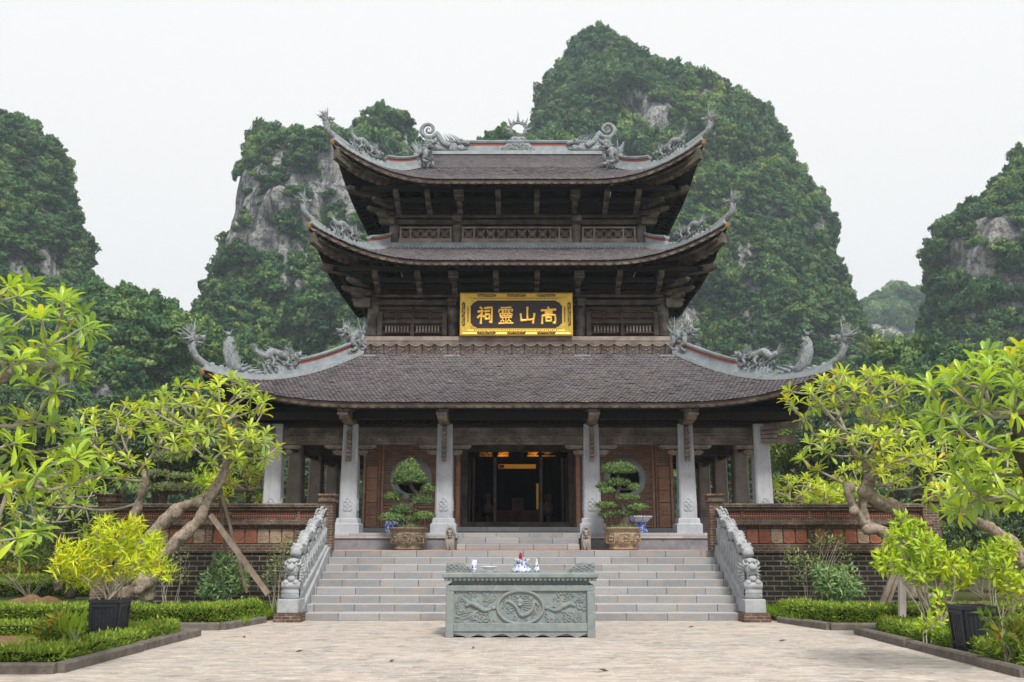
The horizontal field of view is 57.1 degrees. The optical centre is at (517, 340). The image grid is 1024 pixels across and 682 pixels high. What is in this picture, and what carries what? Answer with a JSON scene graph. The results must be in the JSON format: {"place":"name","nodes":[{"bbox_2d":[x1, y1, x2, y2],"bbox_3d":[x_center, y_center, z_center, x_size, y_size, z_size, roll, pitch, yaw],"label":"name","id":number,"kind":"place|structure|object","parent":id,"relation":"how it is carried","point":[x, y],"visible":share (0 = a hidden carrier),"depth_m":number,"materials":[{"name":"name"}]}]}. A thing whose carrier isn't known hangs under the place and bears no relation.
{"place":"outdoors","nodes":[
{"label":"outdoors","id":0,"kind":"place"},
{"bbox_2d":[0,152,67,298],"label":"hill","id":1,"kind":"structure","parent":0,"point":[17,261],"depth_m":167.99,"materials":[{"name":"stone"}]},
{"bbox_2d":[28,335,216,415],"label":"hill","id":2,"kind":"structure","parent":0,"point":[104,390],"depth_m":106.10,"materials":[{"name":"stone"}]},
{"bbox_2d":[218,497,226,554],"bbox_3d":[-6.354,3.984,20.264,0.055,1.234,0.546,-1,-12,7],"label":"wooden prop","id":3,"kind":"object","parent":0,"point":[222,522],"visible":0.86,"depth_m":20.22,"materials":[{"name":"brown wood"}]},
{"bbox_2d":[219,136,355,363],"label":"hill","id":4,"kind":"structure","parent":0,"point":[261,231],"depth_m":188.04,"materials":[{"name":"stone"}]},
{"bbox_2d":[383,118,409,152],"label":"hill","id":5,"kind":"structure","parent":0,"point":[405,141],"depth_m":206.23,"materials":[{"name":"stone"}]},
{"bbox_2d":[0,19,1023,557],"label":"forest","id":6,"kind":"object","parent":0,"point":[241,273],"depth_m":184.43,"materials":[{"name":"green plant"}]},
{"bbox_2d":[0,621,1023,681],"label":"paving","id":7,"kind":"structure","parent":0,"point":[619,651],"depth_m":13.02,"materials":[{"name":"beige stone"}]},
{"bbox_2d":[0,632,87,645],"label":"bed soil","id":8,"kind":"structure","parent":7,"relation":"on","point":[7,638],"depth_m":14.76,"materials":[{"name":"brown soil"}]},
{"bbox_2d":[25,608,88,643],"bbox_3d":[-6.355,3.990,12.952,0.852,0.642,0.564,0,-12,0],"label":"shrub","id":9,"kind":"object","parent":8,"relation":"on","point":[52,631],"visible":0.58,"depth_m":12.87,"materials":[{"name":"green plant"}]},
{"bbox_2d":[58,605,87,641],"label":"shrub","id":10,"kind":"object","parent":8,"relation":"on","point":[75,621],"visible":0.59,"depth_m":12.62,"materials":[{"name":"green plant"}]},
{"bbox_2d":[0,615,181,661],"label":"hedge","id":11,"kind":"object","parent":8,"relation":"on","point":[60,649],"visible":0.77,"depth_m":13.04,"materials":[{"name":"green plant"}]},
{"bbox_2d":[44,512,182,634],"bbox_3d":[-6.205,3.607,14.459,1.916,1.975,1.195,0,-12,0],"label":"potted shrub","id":12,"kind":"object","parent":8,"relation":"on","point":[109,611],"visible":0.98,"depth_m":14.38,"materials":[{"name":"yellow plant"}]},
{"bbox_2d":[0,266,122,578],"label":"frangipani tree","id":13,"kind":"object","parent":7,"relation":"on","point":[28,483],"visible":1,"depth_m":11.07,"materials":[{"name":"green plant"}]},
{"bbox_2d":[0,628,200,673],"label":"stone kerb","id":14,"kind":"structure","parent":7,"relation":"on","point":[80,662],"depth_m":12.31,"materials":[{"name":"grey stone"}]},
{"bbox_2d":[18,616,266,630],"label":"stone kerb","id":15,"kind":"structure","parent":7,"relation":"on","point":[217,626],"depth_m":17.02,"materials":[{"name":"grey stone"}]},
{"bbox_2d":[273,506,327,621],"bbox_3d":[-4.560,4.715,20.355,0.540,2.383,3.220,0,-12,0],"label":"dragon balustrade","id":16,"kind":"object","parent":7,"relation":"on","point":[308,549],"visible":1,"depth_m":19.31,"materials":[{"name":"stone"}]},
{"bbox_2d":[442,562,597,637],"bbox_3d":[0.040,4.448,16.293,2.620,1.226,1.200,0,-12,0],"label":"stone altar","id":17,"kind":"object","parent":7,"relation":"on","point":[551,604],"visible":1,"depth_m":15.79,"materials":[{"name":"grey stone"}]},
{"bbox_2d":[471,560,476,571],"bbox_3d":[-0.760,3.873,16.220,0.099,0.208,0.099,0,-12,0],"label":"china cup","id":18,"kind":"object","parent":17,"relation":"on","point":[474,565],"visible":0.8,"depth_m":16.18,"materials":[{"name":"white ceramic"}]},
{"bbox_2d":[480,566,497,571],"bbox_3d":[-0.498,3.927,16.208,0.318,0.098,0.318,0,-12,0],"label":"offering dish","id":19,"kind":"object","parent":17,"relation":"on","point":[489,568],"visible":0.98,"depth_m":16.12,"materials":[{"name":"white ceramic"}]},
{"bbox_2d":[512,559,531,571],"bbox_3d":[0.062,3.867,16.221,0.348,0.222,0.348,0,-12,0],"label":"incense bowl","id":20,"kind":"object","parent":17,"relation":"on","point":[521,565],"visible":0.99,"depth_m":16.11,"materials":[{"name":"ceramic"}]},
{"bbox_2d":[534,559,539,571],"bbox_3d":[0.324,3.870,16.220,0.103,0.215,0.103,0,-12,0],"label":"gourd vase","id":21,"kind":"object","parent":17,"relation":"on","point":[536,568],"visible":0.95,"depth_m":16.19,"materials":[{"name":"white ceramic"}]},
{"bbox_2d":[715,506,770,621],"bbox_3d":[4.720,4.715,20.355,0.540,2.383,3.220,0,-12,0],"label":"dragon balustrade","id":22,"kind":"object","parent":7,"relation":"on","point":[734,548],"visible":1,"depth_m":19.33,"materials":[{"name":"stone"}]},
{"bbox_2d":[777,617,885,629],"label":"stone kerb","id":23,"kind":"structure","parent":7,"relation":"on","point":[817,624],"depth_m":17.16,"materials":[{"name":"grey stone"}]},
{"bbox_2d":[898,571,905,616],"bbox_3d":[6.944,4.657,17.025,0.198,1.069,0.092,0,-12,0],"label":"wooden stake","id":24,"kind":"object","parent":7,"relation":"on","point":[901,599],"visible":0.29,"depth_m":16.99,"materials":[{"name":"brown wood"}]},
{"bbox_2d":[853,626,1023,677],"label":"stone kerb","id":25,"kind":"structure","parent":7,"relation":"on","point":[982,661],"depth_m":12.99,"materials":[{"name":"grey stone"}]},
{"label":"bed soil","id":26,"kind":"structure","parent":7,"relation":"on","visible":0},
{"bbox_2d":[870,508,984,623],"bbox_3d":[6.783,3.806,15.578,1.926,2.081,0.811,0,-12,0],"label":"shrub","id":27,"kind":"object","parent":26,"relation":"on","point":[919,559],"visible":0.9,"depth_m":15.48,"materials":[{"name":"green plant"}]},
{"bbox_2d":[912,588,948,643],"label":"shrub","id":28,"kind":"object","parent":26,"relation":"on","point":[919,626],"visible":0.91,"depth_m":14.03,"materials":[{"name":"green plant"}]},
{"bbox_2d":[874,613,1023,665],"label":"hedge","id":29,"kind":"object","parent":26,"relation":"on","point":[903,626],"visible":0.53,"depth_m":13.96,"materials":[{"name":"green plant"}]},
{"bbox_2d":[912,451,1023,570],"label":"frangipani tree","id":30,"kind":"object","parent":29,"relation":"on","point":[991,528],"visible":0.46,"depth_m":16.44,"materials":[{"name":"green plant"}]},
{"bbox_2d":[903,337,1023,530],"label":"frangipani tree","id":31,"kind":"object","parent":26,"relation":"on","point":[1014,439],"visible":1,"depth_m":11.18,"materials":[{"name":"green plant"}]},
{"bbox_2d":[946,604,997,652],"bbox_3d":[6.318,3.992,13.057,0.487,0.641,0.487,0,-12,0],"label":"empty planter","id":32,"kind":"object","parent":26,"relation":"on","point":[966,623],"visible":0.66,"depth_m":12.88,"materials":[{"name":"black plastic"}]},
{"bbox_2d":[972,531,1023,633],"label":"shrub","id":33,"kind":"object","parent":26,"relation":"on","point":[999,554],"visible":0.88,"depth_m":15.10,"materials":[{"name":"green plant"}]},
{"bbox_2d":[973,606,1023,662],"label":"shrub","id":34,"kind":"object","parent":26,"relation":"on","point":[1009,641],"visible":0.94,"depth_m":11.86,"materials":[{"name":"green plant"}]},
{"bbox_2d":[0,558,1023,620],"bbox_3d":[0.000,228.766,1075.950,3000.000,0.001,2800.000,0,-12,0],"label":"ground","id":35,"kind":"structure","parent":0,"point":[967,595],"depth_m":27.61,"materials":[{"name":"green plant"}]},
{"bbox_2d":[0,392,57,533],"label":"broadleaf tree","id":36,"kind":"object","parent":35,"relation":"on","point":[7,411],"visible":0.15,"depth_m":32.59,"materials":[{"name":"green plant"}]},
{"bbox_2d":[4,594,62,603],"bbox_3d":[-12.000,6.414,23.379,1.600,0.266,1.000,0,-12,0],"label":"earth mound","id":37,"kind":"object","parent":35,"relation":"on","point":[30,597],"visible":0.53,"depth_m":23.17,"materials":[{"name":"soil"}]},
{"bbox_2d":[0,529,72,595],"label":"shrub","id":38,"kind":"object","parent":35,"relation":"on","point":[31,560],"visible":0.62,"depth_m":25.65,"materials":[{"name":"green plant"}]},
{"bbox_2d":[0,560,78,578],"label":"hedge","id":39,"kind":"object","parent":35,"relation":"on","point":[26,571],"visible":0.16,"depth_m":31.89,"materials":[{"name":"plant"}]},
{"bbox_2d":[0,572,89,583],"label":"hedge","id":40,"kind":"object","parent":35,"relation":"on","point":[32,575],"visible":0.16,"depth_m":29.91,"materials":[{"name":"green plant"}]},
{"bbox_2d":[0,577,90,596],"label":"hedge","id":41,"kind":"object","parent":35,"relation":"on","point":[7,590],"visible":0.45,"depth_m":27.08,"materials":[{"name":"green plant"}]},
{"bbox_2d":[0,472,111,590],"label":"frangipani tree","id":42,"kind":"object","parent":35,"relation":"on","point":[58,586],"visible":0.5,"depth_m":24.91,"materials":[{"name":"green plant"}]},
{"bbox_2d":[40,502,97,598],"bbox_3d":[-12.414,5.843,26.477,1.933,2.743,1.698,-9,-15,35],"label":"broadleaf tree","id":43,"kind":"object","parent":35,"relation":"on","point":[70,592],"visible":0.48,"depth_m":26.23,"materials":[{"name":"green plant"}]},
{"bbox_2d":[2,396,140,549],"bbox_3d":[-14.533,4.916,30.743,4.891,6.283,3.979,0,-12,0],"label":"broadleaf tree","id":44,"kind":"object","parent":35,"relation":"on","point":[66,409],"visible":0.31,"depth_m":30.17,"materials":[{"name":"green plant"}]},
{"bbox_2d":[101,396,231,502],"bbox_3d":[-12.704,5.188,33.520,4.776,6.900,4.231,0,-12,0],"label":"broadleaf tree","id":45,"kind":"object","parent":35,"relation":"on","point":[145,447],"visible":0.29,"depth_m":33.43,"materials":[{"name":"green plant"}]},
{"bbox_2d":[140,449,203,502],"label":"cloud pruned tree","id":46,"kind":"object","parent":35,"relation":"on","point":[168,475],"visible":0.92,"depth_m":25.58,"materials":[{"name":"green plant"}]},
{"bbox_2d":[184,464,237,502],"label":"broadleaf tree","id":47,"kind":"object","parent":35,"relation":"on","point":[204,481],"visible":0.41,"depth_m":29.58,"materials":[{"name":"green plant"}]},
{"bbox_2d":[89,494,338,604],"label":"brick wall","id":48,"kind":"structure","parent":35,"relation":"on","point":[260,530],"depth_m":21.88,"materials":[{"name":"brick"}]},
{"bbox_2d":[177,417,265,502],"bbox_3d":[-12.236,6.602,39.767,4.392,6.728,3.544,5,-13,-23],"label":"broadleaf tree","id":49,"kind":"object","parent":35,"relation":"on","point":[251,462],"visible":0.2,"depth_m":39.58,"materials":[{"name":"green plant"}]},
{"bbox_2d":[283,457,340,502],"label":"broadleaf tree","id":50,"kind":"object","parent":35,"relation":"on","point":[306,476],"visible":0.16,"depth_m":49.30,"materials":[{"name":"green plant"}]},
{"bbox_2d":[331,550,713,556],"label":"terrace","id":51,"kind":"structure","parent":35,"relation":"on","point":[519,550],"depth_m":22.35,"materials":[{"name":"stone"}]},
{"bbox_2d":[207,460,287,502],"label":"frangipani tree","id":52,"kind":"object","parent":51,"relation":"on","point":[247,489],"visible":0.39,"depth_m":26.05,"materials":[{"name":"green plant"}]},
{"bbox_2d":[379,456,435,549],"bbox_3d":[-2.736,4.011,23.399,1.438,2.312,0.965,0,-12,0],"label":"potted bonsai","id":53,"kind":"object","parent":51,"relation":"on","point":[409,534],"visible":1,"depth_m":23.25,"materials":[{"name":"plant"}]},
{"bbox_2d":[445,526,454,549],"bbox_3d":[-1.660,4.885,23.335,0.222,0.580,1.078,0,-12,0],"label":"lion post","id":54,"kind":"object","parent":51,"relation":"on","point":[450,539],"visible":0.98,"depth_m":22.89,"materials":[{"name":"stone"}]},
{"bbox_2d":[176,107,859,549],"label":"temple","id":55,"kind":"structure","parent":51,"relation":"on","point":[512,443],"depth_m":26.91,"materials":[{"name":"wood"}]},
{"bbox_2d":[384,521,402,532],"bbox_3d":[-3.235,4.796,24.487,0.467,0.390,0.467,0,-12,0],"label":"china jar","id":56,"kind":"object","parent":55,"relation":"on","point":[388,524],"visible":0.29,"depth_m":24.30,"materials":[{"name":"blue ceramic"}]},
{"bbox_2d":[460,293,572,335],"bbox_3d":[-0.049,-0.772,27.210,3.255,1.278,0.132,0,-12,0],"label":"name board","id":57,"kind":"object","parent":55,"relation":"attached to","point":[516,314],"visible":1,"depth_m":27.22,"materials":[{"name":"gold metal"}]},
{"bbox_2d":[630,516,652,532],"bbox_3d":[3.179,4.785,24.541,0.667,0.435,0.667,0,-12,0],"label":"china basin","id":58,"kind":"object","parent":55,"relation":"on","point":[639,521],"visible":0.8,"depth_m":24.38,"materials":[{"name":"white ceramic"}]},
{"bbox_2d":[581,526,590,549],"bbox_3d":[1.660,4.885,23.335,0.222,0.580,1.078,0,-12,0],"label":"lion post","id":59,"kind":"object","parent":51,"relation":"on","point":[585,539],"visible":0.96,"depth_m":22.89,"materials":[{"name":"stone"}]},
{"bbox_2d":[593,460,648,549],"bbox_3d":[2.553,4.062,23.416,1.436,2.219,0.950,0,-12,0],"label":"potted bonsai","id":60,"kind":"object","parent":51,"relation":"on","point":[623,534],"visible":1,"depth_m":23.28,"materials":[{"name":"plant"}]},
{"bbox_2d":[772,471,842,502],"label":"frangipani tree","id":61,"kind":"object","parent":51,"relation":"on","point":[776,486],"visible":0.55,"depth_m":26.12,"materials":[{"name":"green plant"}]},
{"bbox_2d":[695,456,751,501],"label":"broadleaf tree","id":62,"kind":"object","parent":35,"relation":"on","point":[729,473],"visible":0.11,"depth_m":48.93,"materials":[{"name":"green plant"}]},
{"bbox_2d":[749,417,828,502],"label":"broadleaf tree","id":63,"kind":"object","parent":35,"relation":"on","point":[781,455],"visible":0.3,"depth_m":41.18,"materials":[{"name":"green plant"}]},
{"bbox_2d":[703,494,946,605],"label":"brick wall","id":64,"kind":"structure","parent":35,"relation":"on","point":[770,530],"depth_m":21.88,"materials":[{"name":"brick"}]},
{"bbox_2d":[786,417,877,502],"bbox_3d":[13.457,6.518,39.579,4.396,6.808,3.505,0,-12,0],"label":"broadleaf tree","id":65,"kind":"object","parent":35,"relation":"on","point":[830,468],"visible":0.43,"depth_m":39.52,"materials":[{"name":"green plant"}]},
{"bbox_2d":[803,478,860,502],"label":"broadleaf tree","id":66,"kind":"object","parent":35,"relation":"on","point":[841,490],"visible":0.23,"depth_m":31.18,"materials":[{"name":"green plant"}]},
{"bbox_2d":[823,459,911,499],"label":"frangipani tree","id":67,"kind":"object","parent":35,"relation":"on","point":[846,479],"visible":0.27,"depth_m":26.64,"materials":[{"name":"green plant"}]},
{"bbox_2d":[847,399,935,502],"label":"broadleaf tree","id":68,"kind":"object","parent":35,"relation":"on","point":[893,472],"visible":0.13,"depth_m":45.44,"materials":[{"name":"green plant"}]},
{"bbox_2d":[885,430,967,589],"bbox_3d":[11.249,4.517,25.654,2.111,4.378,2.139,10,-15,-38],"label":"frangipani tree","id":69,"kind":"object","parent":35,"relation":"on","point":[929,473],"visible":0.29,"depth_m":25.73,"materials":[{"name":"green plant"}]},
{"bbox_2d":[886,403,1022,586],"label":"broadleaf tree","id":70,"kind":"object","parent":35,"relation":"on","point":[930,438],"visible":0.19,"depth_m":33.70,"materials":[{"name":"green plant"}]},
{"bbox_2d":[941,494,1023,592],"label":"broadleaf tree","id":71,"kind":"object","parent":35,"relation":"on","point":[967,532],"visible":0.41,"depth_m":29.09,"materials":[{"name":"green plant"}]},
{"bbox_2d":[944,526,1023,598],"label":"shrub","id":72,"kind":"object","parent":35,"relation":"on","point":[981,593],"visible":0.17,"depth_m":25.27,"materials":[{"name":"green plant"}]},
{"bbox_2d":[982,420,1023,522],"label":"broadleaf tree","id":73,"kind":"object","parent":35,"relation":"on","point":[1002,510],"visible":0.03,"depth_m":38.19,"materials":[{"name":"green plant"}]},
{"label":"bed soil","id":74,"kind":"structure","parent":35,"relation":"on","visible":0},
{"bbox_2d":[782,528,855,600],"bbox_3d":[6.376,4.837,19.833,1.556,1.818,0.603,0,-12,0],"label":"shrub","id":75,"kind":"object","parent":74,"relation":"on","point":[794,561],"visible":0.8,"depth_m":19.86,"materials":[{"name":"green plant"}]},
{"bbox_2d":[809,558,866,602],"bbox_3d":[6.630,5.105,19.549,1.090,1.179,0.974,-9,-15,36],"label":"shrub","id":76,"kind":"object","parent":74,"relation":"on","point":[827,587],"visible":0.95,"depth_m":19.45,"materials":[{"name":"green plant"}]},
{"bbox_2d":[777,362,958,600],"bbox_3d":[7.503,2.917,19.905,3.792,5.044,2.296,0,-12,0],"label":"frangipani tree","id":77,"kind":"object","parent":74,"relation":"on","point":[866,494],"visible":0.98,"depth_m":19.97,"materials":[{"name":"green plant"}]},
{"bbox_2d":[766,600,1018,618],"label":"lawn grass","id":78,"kind":"structure","parent":74,"relation":"on","point":[770,609],"depth_m":19.72,"materials":[{"name":"green plant"}]},
{"bbox_2d":[879,572,895,602],"bbox_3d":[7.192,4.852,18.343,0.449,0.684,0.092,3,-12,-16],"label":"wooden stake","id":79,"kind":"object","parent":78,"relation":"on","point":[887,589],"visible":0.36,"depth_m":18.32,"materials":[{"name":"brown wood"}]},
{"bbox_2d":[886,576,897,602],"bbox_3d":[7.414,4.952,18.629,0.374,0.593,0.063,4,-13,-18],"label":"wooden stake","id":80,"kind":"object","parent":78,"relation":"on","point":[893,589],"visible":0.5,"depth_m":18.62,"materials":[{"name":"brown wood"}]},
{"bbox_2d":[775,595,1023,622],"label":"hedge","id":81,"kind":"object","parent":74,"relation":"on","point":[835,611],"visible":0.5,"depth_m":17.32,"materials":[{"name":"green plant"}]},
{"bbox_2d":[965,600,1023,609],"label":"earth mound","id":82,"kind":"object","parent":74,"relation":"on","point":[981,602],"visible":0.06,"depth_m":19.07,"materials":[{"name":"soil"}]},
{"bbox_2d":[0,0,1023,311],"label":"sky","id":83,"kind":"structure","parent":0,"point":[904,111],"materials":[{"name":"white"}]},
{"bbox_2d":[302,547,738,620],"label":"staircase","id":84,"kind":"structure","parent":0,"point":[628,585],"depth_m":20.47,"materials":[{"name":"stone"}]},
{"bbox_2d":[44,451,1000,551],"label":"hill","id":85,"kind":"structure","parent":0,"point":[127,498],"depth_m":87.05,"materials":[{"name":"green plant"}]},
{"bbox_2d":[567,47,844,354],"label":"hill","id":86,"kind":"structure","parent":0,"point":[636,101],"depth_m":217.81,"materials":[{"name":"stone"}]},
{"bbox_2d":[870,297,916,337],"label":"hill","id":87,"kind":"structure","parent":0,"point":[895,329],"depth_m":421.83,"materials":[{"name":"stone"}]},
{"bbox_2d":[869,349,996,409],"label":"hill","id":88,"kind":"structure","parent":0,"point":[903,392],"depth_m":104.28,"materials":[{"name":"green plant"}]},
{"bbox_2d":[944,212,1023,342],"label":"hill","id":89,"kind":"structure","parent":0,"point":[976,260],"depth_m":169.05,"materials":[{"name":"stone"}]},
{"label":"bed soil","id":90,"kind":"structure","parent":0,"visible":0},
{"bbox_2d":[1,394,186,591],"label":"frangipani tree","id":91,"kind":"object","parent":90,"relation":"on","point":[137,504],"visible":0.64,"depth_m":21.01,"materials":[{"name":"green plant"}]},
{"bbox_2d":[0,595,267,621],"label":"hedge","id":92,"kind":"object","parent":90,"relation":"on","point":[218,610],"visible":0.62,"depth_m":17.25,"materials":[{"name":"green plant"}]},
{"bbox_2d":[0,599,276,622],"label":"lawn grass","id":93,"kind":"structure","parent":90,"relation":"on","point":[268,609],"depth_m":19.58,"materials":[{"name":"green plant"}]},
{"bbox_2d":[155,546,191,608],"bbox_3d":[-6.969,4.855,19.000,0.723,1.434,0.507,0,-12,0],"label":"shrub","id":94,"kind":"object","parent":90,"relation":"on","point":[180,574],"visible":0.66,"depth_m":19.05,"materials":[{"name":"green plant"}]},
{"bbox_2d":[117,370,285,601],"bbox_3d":[-6.550,3.025,19.926,3.409,4.825,2.325,-8,-15,35],"label":"frangipani tree","id":95,"kind":"object","parent":90,"relation":"on","point":[143,589],"visible":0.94,"depth_m":19.80,"materials":[{"name":"green plant"}]},
{"bbox_2d":[219,487,248,592],"bbox_3d":[-6.045,4.223,20.009,0.756,2.209,0.063,6,-13,-25],"label":"wooden prop","id":96,"kind":"object","parent":95,"relation":"attached to","point":[233,539],"visible":0.79,"depth_m":20.00,"materials":[{"name":"brown wood"}]},
{"bbox_2d":[208,513,270,596],"bbox_3d":[-5.682,4.333,19.168,1.709,1.648,0.107,-6,-13,25],"label":"wooden prop","id":97,"kind":"object","parent":95,"relation":"attached to","point":[240,556],"visible":1,"depth_m":19.11,"materials":[{"name":"brown wood"}]},
{"bbox_2d":[194,550,250,601],"bbox_3d":[-6.321,5.175,20.266,1.183,1.339,0.911,-6,-13,28],"label":"shrub","id":98,"kind":"object","parent":90,"relation":"on","point":[209,588],"visible":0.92,"depth_m":20.17,"materials":[{"name":"green plant"}]},
{"bbox_2d":[256,535,295,613],"bbox_3d":[-5.084,4.953,19.995,0.903,1.654,0.533,0,-12,0],"label":"shrub","id":99,"kind":"object","parent":90,"relation":"on","point":[279,564],"visible":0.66,"depth_m":20.04,"materials":[{"name":"green plant"}]}
]}

